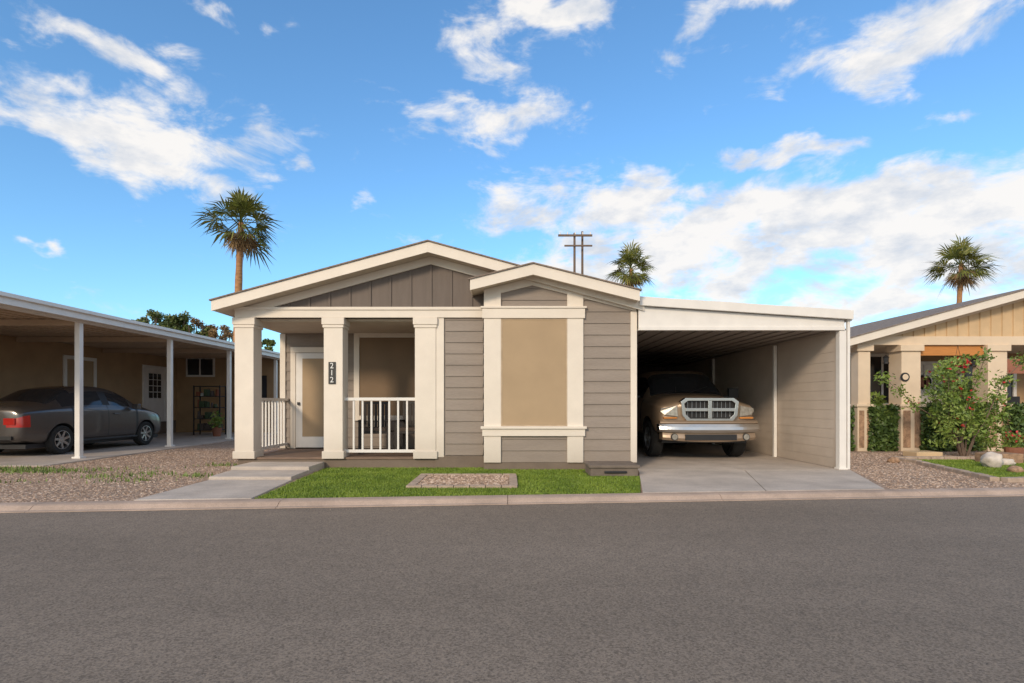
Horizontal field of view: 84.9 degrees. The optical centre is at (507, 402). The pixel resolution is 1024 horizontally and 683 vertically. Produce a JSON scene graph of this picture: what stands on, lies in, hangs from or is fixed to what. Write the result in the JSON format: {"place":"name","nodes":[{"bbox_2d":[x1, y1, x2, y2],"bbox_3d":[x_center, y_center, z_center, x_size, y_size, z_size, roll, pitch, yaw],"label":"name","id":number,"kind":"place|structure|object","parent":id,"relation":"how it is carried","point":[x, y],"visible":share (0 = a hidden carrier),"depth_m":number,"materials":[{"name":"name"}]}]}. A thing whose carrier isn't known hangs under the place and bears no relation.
{"place":"outdoors","nodes":[
{"label":"outdoors","id":0,"kind":"place"},
{"bbox_2d":[216,252,637,315],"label":"roof deck","id":1,"kind":"structure","parent":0,"point":[229,310],"depth_m":11.02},
{"bbox_2d":[209,240,518,300],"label":"roof shingles","id":2,"kind":"object","parent":1,"relation":"on","point":[361,259],"visible":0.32,"depth_m":10.72,"materials":[{"name":"grey"}]},
{"bbox_2d":[254,467,640,498],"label":"lawn","id":3,"kind":"structure","parent":0,"point":[333,482],"depth_m":8.84,"materials":[{"name":"green plant"}]},
{"bbox_2d":[406,473,517,487],"bbox_3d":[-0.700,1.278,9.240,1.700,0.045,1.480,0,0,0],"label":"paver bed","id":4,"kind":"object","parent":3,"relation":"on","point":[512,480],"visible":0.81,"depth_m":8.84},
{"bbox_2d":[418,474,508,484],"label":"gravel stones","id":5,"kind":"object","parent":4,"relation":"on","point":[439,479],"visible":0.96,"depth_m":9.24,"materials":[{"name":"beige gravel"}]},
{"bbox_2d":[583,461,639,475],"bbox_3d":[1.880,1.200,10.249,0.900,0.200,0.762,0,0,0],"label":"utility box","id":6,"kind":"object","parent":3,"relation":"on","point":[611,468],"visible":0.98,"depth_m":9.90,"materials":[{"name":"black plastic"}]},
{"bbox_2d":[0,496,1023,682],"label":"road","id":7,"kind":"structure","parent":0,"point":[902,590],"depth_m":4.00,"materials":[{"name":"grey asphalt"}]},
{"bbox_2d":[0,436,1023,503],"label":"gravel yard","id":8,"kind":"structure","parent":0,"point":[227,445],"depth_m":9.77,"materials":[{"name":"gravel"}]},
{"bbox_2d":[0,462,236,484],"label":"weeds","id":9,"kind":"object","parent":8,"relation":"on","point":[13,470],"visible":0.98,"depth_m":10.37,"materials":[{"name":"green plant"}]},
{"bbox_2d":[0,432,270,466],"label":"carport slab","id":10,"kind":"structure","parent":8,"relation":"on","point":[35,457],"depth_m":15.11,"materials":[{"name":"grey concrete"}]},
{"bbox_2d":[0,386,160,453],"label":"parked car","id":11,"kind":"object","parent":10,"relation":"on","point":[37,417],"visible":0.93,"depth_m":14.28,"materials":[{"name":"grey paint"}]},
{"bbox_2d":[71,322,276,458],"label":"carport posts","id":12,"kind":"object","parent":10,"relation":"on","point":[78,390],"visible":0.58,"depth_m":16.44,"materials":[{"name":"white metal"}]},
{"bbox_2d":[0,308,269,358],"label":"carport ceiling","id":13,"kind":"structure","parent":12,"relation":"on","point":[23,327],"depth_m":16.45,"materials":[{"name":"metal"}]},
{"bbox_2d":[0,291,279,359],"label":"roof fascia","id":14,"kind":"structure","parent":13,"relation":"attached to","point":[15,302],"depth_m":13.52,"materials":[{"name":"white metal"}]},
{"bbox_2d":[193,385,225,434],"bbox_3d":[-11.992,0.290,22.550,1.102,1.980,0.500,0,0,0],"label":"storage shelf","id":15,"kind":"object","parent":10,"relation":"on","point":[207,415],"visible":0.84,"depth_m":22.40,"materials":[{"name":"black metal"}]},
{"bbox_2d":[207,411,224,436],"bbox_3d":[-11.133,0.772,21.511,0.600,1.015,0.575,0,0,38],"label":"potted plant","id":16,"kind":"object","parent":10,"relation":"on","point":[218,420],"visible":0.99,"depth_m":21.40,"materials":[{"name":"green plant"}]},
{"bbox_2d":[0,335,279,433],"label":"walls","id":17,"kind":"structure","parent":8,"relation":"on","point":[25,365],"depth_m":21.17,"materials":[{"name":"beige paint"}]},
{"bbox_2d":[63,355,166,420],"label":"side windows and door","id":18,"kind":"structure","parent":17,"relation":"attached to","point":[154,388],"depth_m":22.42,"materials":[{"name":"white metal"}]},
{"bbox_2d":[186,358,266,407],"bbox_3d":[-12.305,-0.898,24.464,3.522,2.197,0.068,0,0,0],"label":"back window","id":19,"kind":"structure","parent":17,"relation":"attached to","point":[201,367],"depth_m":24.44,"materials":[{"name":"black glass"}]},
{"bbox_2d":[131,309,275,350],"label":"background trees","id":20,"kind":"object","parent":8,"relation":"on","point":[179,322],"visible":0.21,"depth_m":44.93,"materials":[{"name":"green plant"}]},
{"bbox_2d":[134,462,323,500],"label":"walkway","id":21,"kind":"structure","parent":8,"relation":"on","point":[251,480],"depth_m":9.00,"materials":[{"name":"concrete"}]},
{"bbox_2d":[191,187,282,342],"bbox_3d":[-14.485,-5.071,29.904,4.513,12.743,4.430,0,0,14],"label":"palm tree","id":22,"kind":"object","parent":8,"relation":"on","point":[240,241],"visible":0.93,"depth_m":29.83,"materials":[{"name":"green plant"}]},
{"bbox_2d":[282,318,482,455],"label":"walls","id":23,"kind":"structure","parent":8,"relation":"on","point":[402,447],"depth_m":11.20,"materials":[{"name":"beige"}]},
{"bbox_2d":[280,334,323,447],"bbox_3d":[-4.700,-0.285,13.337,1.480,2.730,0.074,0,0,0],"label":"front door","id":24,"kind":"structure","parent":23,"relation":"attached to","point":[306,396],"depth_m":13.34,"materials":[{"name":"paint"}]},
{"bbox_2d":[260,319,414,332],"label":"porch ceiling","id":25,"kind":"structure","parent":23,"relation":"attached to","point":[356,325],"depth_m":11.99,"materials":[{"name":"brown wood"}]},
{"bbox_2d":[233,256,489,318],"bbox_3d":[-1.482,-2.297,11.238,7.945,1.256,0.245,0,0,0],"label":"frieze and porch beam","id":26,"kind":"object","parent":23,"relation":"attached to","point":[268,309],"visible":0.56,"depth_m":11.14,"materials":[{"name":"paint"}]},
{"bbox_2d":[257,264,483,318],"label":"gable wall","id":27,"kind":"structure","parent":26,"relation":"on","point":[430,285],"depth_m":11.20,"materials":[{"name":"grey wood"}]},
{"bbox_2d":[281,318,483,454],"bbox_3d":[-1.460,-0.405,18.550,7.950,2.890,14.900,0,0,0],"label":"lap siding","id":28,"kind":"object","parent":23,"relation":"attached to","point":[464,389],"visible":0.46,"depth_m":11.19,"materials":[{"name":"grey wood"}]},
{"bbox_2d":[354,333,414,420],"bbox_3d":[-2.645,-0.635,13.350,2.050,2.110,0.050,0,0,0],"label":"porch window","id":29,"kind":"structure","parent":28,"relation":"in","point":[384,365],"depth_m":13.35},
{"bbox_2d":[211,241,643,317],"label":"roof fascia","id":30,"kind":"structure","parent":23,"relation":"on","point":[360,265],"depth_m":10.75,"materials":[{"name":"beige wood"}]},
{"bbox_2d":[436,318,443,456],"bbox_3d":[-1.356,-0.309,11.182,0.159,2.779,0.035,0,0,0],"label":"corner board","id":31,"kind":"object","parent":23,"relation":"attached to","point":[440,389],"visible":1,"depth_m":11.16,"materials":[{"name":"paint"}]},
{"bbox_2d":[238,448,584,469],"bbox_3d":[-4.492,1.175,16.858,6.863,0.250,17.064,0,0,-28],"label":"skirting","id":32,"kind":"object","parent":8,"relation":"on","point":[458,461],"visible":0.47,"depth_m":11.17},
{"bbox_2d":[232,318,263,458],"bbox_3d":[-5.256,-0.295,11.339,0.449,2.810,0.449,0,0,0],"label":"porch post","id":33,"kind":"object","parent":32,"relation":"on","point":[248,388],"visible":0.93,"depth_m":11.15,"materials":[{"name":"paint"}]},
{"bbox_2d":[256,449,412,458],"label":"porch deck","id":34,"kind":"structure","parent":32,"relation":"on","point":[295,454],"depth_m":11.57,"materials":[{"name":"concrete"}]},
{"bbox_2d":[321,318,349,458],"bbox_3d":[-3.481,-0.295,11.339,0.449,2.810,0.449,0,0,0],"label":"porch post","id":35,"kind":"object","parent":34,"relation":"on","point":[335,396],"visible":0.89,"depth_m":11.15,"materials":[{"name":"paint"}]},
{"bbox_2d":[328,362,335,383],"bbox_3d":[-3.500,-0.597,11.138,0.140,0.438,0.020,0,0,0],"label":"house number plate","id":36,"kind":"object","parent":35,"relation":"attached to","point":[333,369],"visible":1,"depth_m":11.13,"materials":[{"name":"black metal"}]},
{"bbox_2d":[262,398,414,452],"bbox_3d":[-3.969,0.445,11.676,4.015,1.110,1.611,0,0,31],"label":"porch railing","id":37,"kind":"object","parent":35,"relation":"attached to","point":[277,422],"visible":0.8,"depth_m":11.32,"materials":[{"name":"white metal"}]},
{"bbox_2d":[357,401,390,448],"bbox_3d":[-2.948,0.524,12.384,0.671,1.122,0.627,0,0,-9],"label":"patio chair","id":38,"kind":"object","parent":34,"relation":"on","point":[367,419],"visible":0.67,"depth_m":12.62,"materials":[{"name":"metal"}]},
{"bbox_2d":[394,401,414,448],"bbox_3d":[-2.102,0.524,12.384,0.671,1.122,0.627,0,0,9],"label":"patio chair","id":39,"kind":"object","parent":34,"relation":"on","point":[411,417],"visible":0.34,"depth_m":12.67,"materials":[{"name":"metal"}]},
{"bbox_2d":[413,318,437,458],"bbox_3d":[-1.646,-0.295,11.359,0.489,2.810,0.489,0,0,0],"label":"porch post","id":40,"kind":"object","parent":34,"relation":"on","point":[425,388],"visible":0.79,"depth_m":11.15,"materials":[{"name":"paint"}]},
{"bbox_2d":[0,487,1023,512],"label":"curb","id":41,"kind":"structure","parent":8,"relation":"on","point":[73,506],"depth_m":7.60,"materials":[{"name":"concrete"}]},
{"bbox_2d":[558,231,591,273],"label":"utility pole","id":42,"kind":"object","parent":8,"relation":"on","point":[574,236],"visible":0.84,"depth_m":44.91,"materials":[{"name":"brown wood"}]},
{"bbox_2d":[605,239,656,293],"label":"palm tree","id":43,"kind":"object","parent":8,"relation":"on","point":[629,258],"visible":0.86,"depth_m":43.55,"materials":[{"name":"green plant"}]},
{"bbox_2d":[850,405,855,450],"bbox_3d":[9.197,0.658,15.144,0.369,1.324,0.403,0,0,0],"label":"ivy trellis fence","id":44,"kind":"object","parent":8,"relation":"on","point":[852,420],"visible":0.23,"depth_m":15.09,"materials":[{"name":"green plant"}]},
{"bbox_2d":[866,403,900,451],"bbox_3d":[10.054,0.678,15.033,0.897,1.380,0.447,0,0,0],"label":"ivy trellis fence","id":45,"kind":"object","parent":8,"relation":"on","point":[883,433],"visible":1,"depth_m":14.99,"materials":[{"name":"green plant"}]},
{"bbox_2d":[887,457,899,462],"bbox_3d":[8.395,1.254,12.203,0.253,0.175,0.212,0,0,0],"label":"decorative boulder","id":46,"kind":"object","parent":8,"relation":"on","point":[893,459],"visible":0.88,"depth_m":12.14,"materials":[{"name":"stone"}]},
{"bbox_2d":[850,345,1012,450],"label":"porch columns","id":47,"kind":"structure","parent":8,"relation":"on","point":[904,358],"depth_m":15.10,"materials":[{"name":"beige paint"}]},
{"bbox_2d":[850,298,1023,347],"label":"porch beam","id":48,"kind":"structure","parent":47,"relation":"on","point":[891,340],"depth_m":15.12,"materials":[{"name":"beige wood"}]},
{"bbox_2d":[921,346,983,354],"bbox_3d":[12.052,-1.425,15.210,1.737,0.266,0.020,0,0,0],"label":"bamboo shade","id":49,"kind":"object","parent":47,"relation":"attached to","point":[945,350],"visible":0.71,"depth_m":15.20,"materials":[{"name":"orange wood"}]},
{"bbox_2d":[897,300,1023,335],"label":"gable wall","id":50,"kind":"structure","parent":47,"relation":"on","point":[1006,320],"depth_m":15.20,"materials":[{"name":"beige wood"}]},
{"bbox_2d":[845,288,1023,337],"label":"roof shingles","id":51,"kind":"object","parent":50,"relation":"on","point":[861,329],"visible":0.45,"depth_m":16.11,"materials":[{"name":"grey"}]},
{"bbox_2d":[951,346,971,375],"bbox_3d":[12.213,-1.142,15.157,0.549,0.839,0.538,0,0,0],"label":"hanging flower basket","id":52,"kind":"object","parent":47,"relation":"hanging from","point":[964,366],"visible":0.32,"depth_m":15.06,"materials":[{"name":"green plant"}]},
{"bbox_2d":[850,346,1023,450],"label":"walls","id":53,"kind":"structure","parent":8,"relation":"on","point":[1011,353],"depth_m":17.60,"materials":[{"name":"beige paint"}]},
{"bbox_2d":[870,392,886,405],"bbox_3d":[10.363,0.375,15.819,0.640,1.451,0.643,0,0,0],"label":"potted plant","id":54,"kind":"object","parent":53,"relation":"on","point":[879,400],"visible":0.35,"depth_m":15.73,"materials":[{"name":"green plant"}]},
{"bbox_2d":[882,355,888,363],"bbox_3d":[10.463,-1.330,15.500,0.166,0.480,0.166,0,0,23],"label":"hanging lantern","id":55,"kind":"object","parent":53,"relation":"hanging from","point":[885,359],"visible":1,"depth_m":15.45,"materials":[{"name":"black metal"}]},
{"bbox_2d":[924,395,943,402],"bbox_3d":[12.375,0.414,16.197,0.607,1.373,0.631,0,0,0],"label":"potted plant","id":56,"kind":"object","parent":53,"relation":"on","point":[932,400],"visible":0.06,"depth_m":16.19,"materials":[{"name":"green plant"}]},
{"bbox_2d":[850,290,1023,345],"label":"roof fascia","id":57,"kind":"structure","parent":53,"relation":"on","point":[938,317],"depth_m":14.75,"materials":[{"name":"beige wood"}]},
{"bbox_2d":[870,353,1016,403],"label":"windows and door","id":58,"kind":"structure","parent":53,"relation":"attached to","point":[876,363],"depth_m":17.54,"materials":[{"name":"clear glass"}]},
{"bbox_2d":[900,359,1023,403],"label":"wall decorations","id":59,"kind":"object","parent":53,"relation":"on","point":[1011,367],"depth_m":15.25,"materials":[{"name":"black metal"}]},
{"bbox_2d":[953,383,971,401],"bbox_3d":[13.588,0.199,16.609,0.677,1.803,0.630,0,0,0],"label":"potted plant","id":60,"kind":"object","parent":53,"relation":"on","point":[969,388],"visible":0.13,"depth_m":16.58,"materials":[{"name":"green plant"}]},
{"bbox_2d":[969,358,976,365],"bbox_3d":[12.870,-1.260,15.500,0.166,0.480,0.166,0,0,-22],"label":"hanging lantern","id":61,"kind":"object","parent":53,"relation":"hanging from","point":[973,362],"visible":0.61,"depth_m":15.45,"materials":[{"name":"black metal"}]},
{"bbox_2d":[873,347,1023,455],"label":"flowering shrub","id":62,"kind":"object","parent":8,"relation":"on","point":[953,423],"visible":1,"depth_m":13.21,"materials":[{"name":"green plant"}]},
{"bbox_2d":[919,401,985,451],"bbox_3d":[11.912,0.655,15.085,1.822,1.412,0.469,0,0,0],"label":"ivy trellis fence","id":63,"kind":"object","parent":8,"relation":"on","point":[928,432],"visible":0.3,"depth_m":15.00,"materials":[{"name":"green plant"}]},
{"bbox_2d":[903,450,1022,463],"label":"planter blocks","id":64,"kind":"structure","parent":8,"relation":"on","point":[1017,458],"depth_m":12.24,"materials":[{"name":"beige"}]},
{"bbox_2d":[920,233,1005,302],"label":"palm tree","id":65,"kind":"object","parent":8,"relation":"on","point":[962,276],"visible":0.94,"depth_m":41.80,"materials":[{"name":"green plant"}]},
{"bbox_2d":[917,459,1023,476],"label":"lawn","id":66,"kind":"structure","parent":8,"relation":"on","point":[972,465],"depth_m":11.16,"materials":[{"name":"green plant"}]},
{"bbox_2d":[888,456,1023,481],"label":"paver edging","id":67,"kind":"object","parent":66,"relation":"on","point":[912,459],"visible":0.62,"depth_m":10.91,"materials":[{"name":"grey concrete"}]},
{"bbox_2d":[980,452,1003,467],"bbox_3d":[9.683,1.155,11.213,0.419,0.365,0.354,0,0,0],"label":"decorative boulder","id":68,"kind":"object","parent":66,"relation":"on","point":[991,459],"visible":0.86,"depth_m":11.10,"materials":[{"name":"white stone"}]},
{"bbox_2d":[1002,458,1015,464],"bbox_3d":[10.320,1.234,11.601,0.356,0.179,0.207,0,0,0],"label":"decorative boulder","id":69,"kind":"object","parent":66,"relation":"on","point":[1008,461],"visible":0.58,"depth_m":11.52,"materials":[{"name":"white stone"}]},
{"bbox_2d":[1007,465,1023,472],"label":"decorative boulder","id":70,"kind":"object","parent":66,"relation":"on","point":[1014,468],"visible":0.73,"depth_m":10.34,"materials":[{"name":"stone"}]},
{"bbox_2d":[1000,431,1023,454],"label":"potted plant","id":71,"kind":"object","parent":8,"relation":"on","point":[1015,441],"visible":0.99,"depth_m":12.84,"materials":[{"name":"green plant"}]},
{"bbox_2d":[1001,402,1023,448],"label":"ivy trellis fence","id":72,"kind":"object","parent":8,"relation":"on","point":[1017,418],"visible":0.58,"depth_m":15.00,"materials":[{"name":"green plant"}]},
{"bbox_2d":[0,0,1023,352],"label":"sky","id":73,"kind":"structure","parent":0,"point":[799,153],"materials":[{"name":"blue"}]},
{"bbox_2d":[472,275,636,301],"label":"bay roof deck","id":74,"kind":"structure","parent":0,"point":[477,291],"depth_m":10.72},
{"bbox_2d":[468,262,641,290],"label":"bay roof shingles","id":75,"kind":"object","parent":74,"relation":"on","point":[556,269],"visible":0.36,"depth_m":10.45,"materials":[{"name":"grey"}]},
{"bbox_2d":[483,286,630,461],"bbox_3d":[0.949,-0.635,11.037,2.882,3.571,0.325,0,0,0],"label":"bay lap siding","id":76,"kind":"object","parent":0,"point":[606,376],"visible":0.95,"depth_m":10.88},
{"bbox_2d":[501,318,566,425],"bbox_3d":[0.506,-0.595,10.858,1.283,2.088,0.031,0,0,0],"label":"bay window","id":77,"kind":"structure","parent":76,"relation":"attached to","point":[533,371],"depth_m":10.85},
{"bbox_2d":[481,279,636,462],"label":"bay trim","id":78,"kind":"structure","parent":76,"relation":"attached to","point":[494,311],"depth_m":10.84,"materials":[{"name":"beige paint"}]},
{"bbox_2d":[470,264,639,302],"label":"bay roof fascia","id":79,"kind":"structure","parent":78,"relation":"on","point":[556,275],"depth_m":10.48,"materials":[{"name":"beige wood"}]},
{"bbox_2d":[637,367,671,436],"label":"carport back wall","id":80,"kind":"structure","parent":0,"point":[640,370],"depth_m":21.90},
{"bbox_2d":[637,329,833,367],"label":"carport ceiling","id":81,"kind":"structure","parent":0,"point":[660,349],"depth_m":13.20,"materials":[{"name":"white metal"}]},
{"bbox_2d":[672,318,838,467],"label":"carport side wall","id":82,"kind":"structure","parent":0,"point":[806,399],"depth_m":12.71,"materials":[{"name":"beige wood"}]},
{"bbox_2d":[636,437,883,492],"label":"driveway","id":83,"kind":"structure","parent":0,"point":[692,467],"depth_m":10.18,"materials":[{"name":"concrete"}]},
{"bbox_2d":[637,371,758,456],"bbox_3d":[4.430,0.201,15.484,2.845,2.158,6.619,0,0,0],"label":"pickup truck","id":84,"kind":"object","parent":83,"relation":"on","point":[681,407],"visible":0.83,"depth_m":12.52,"materials":[{"name":"beige paint"}]},
{"bbox_2d":[637,296,853,328],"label":"carport roof","id":85,"kind":"structure","parent":83,"relation":"on","point":[749,308],"depth_m":10.69,"materials":[{"name":"white metal"}]},
{"bbox_2d":[712,319,849,469],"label":"carport posts","id":86,"kind":"object","parent":83,"relation":"on","point":[842,399],"visible":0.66,"depth_m":10.79,"materials":[{"name":"white metal"}]},
{"bbox_2d":[638,307,844,330],"bbox_3d":[4.500,-1.632,10.822,3.960,0.463,0.115,0,0,0],"label":"carport header","id":87,"kind":"object","parent":86,"relation":"on","point":[658,319],"visible":0.96,"depth_m":10.79}
]}

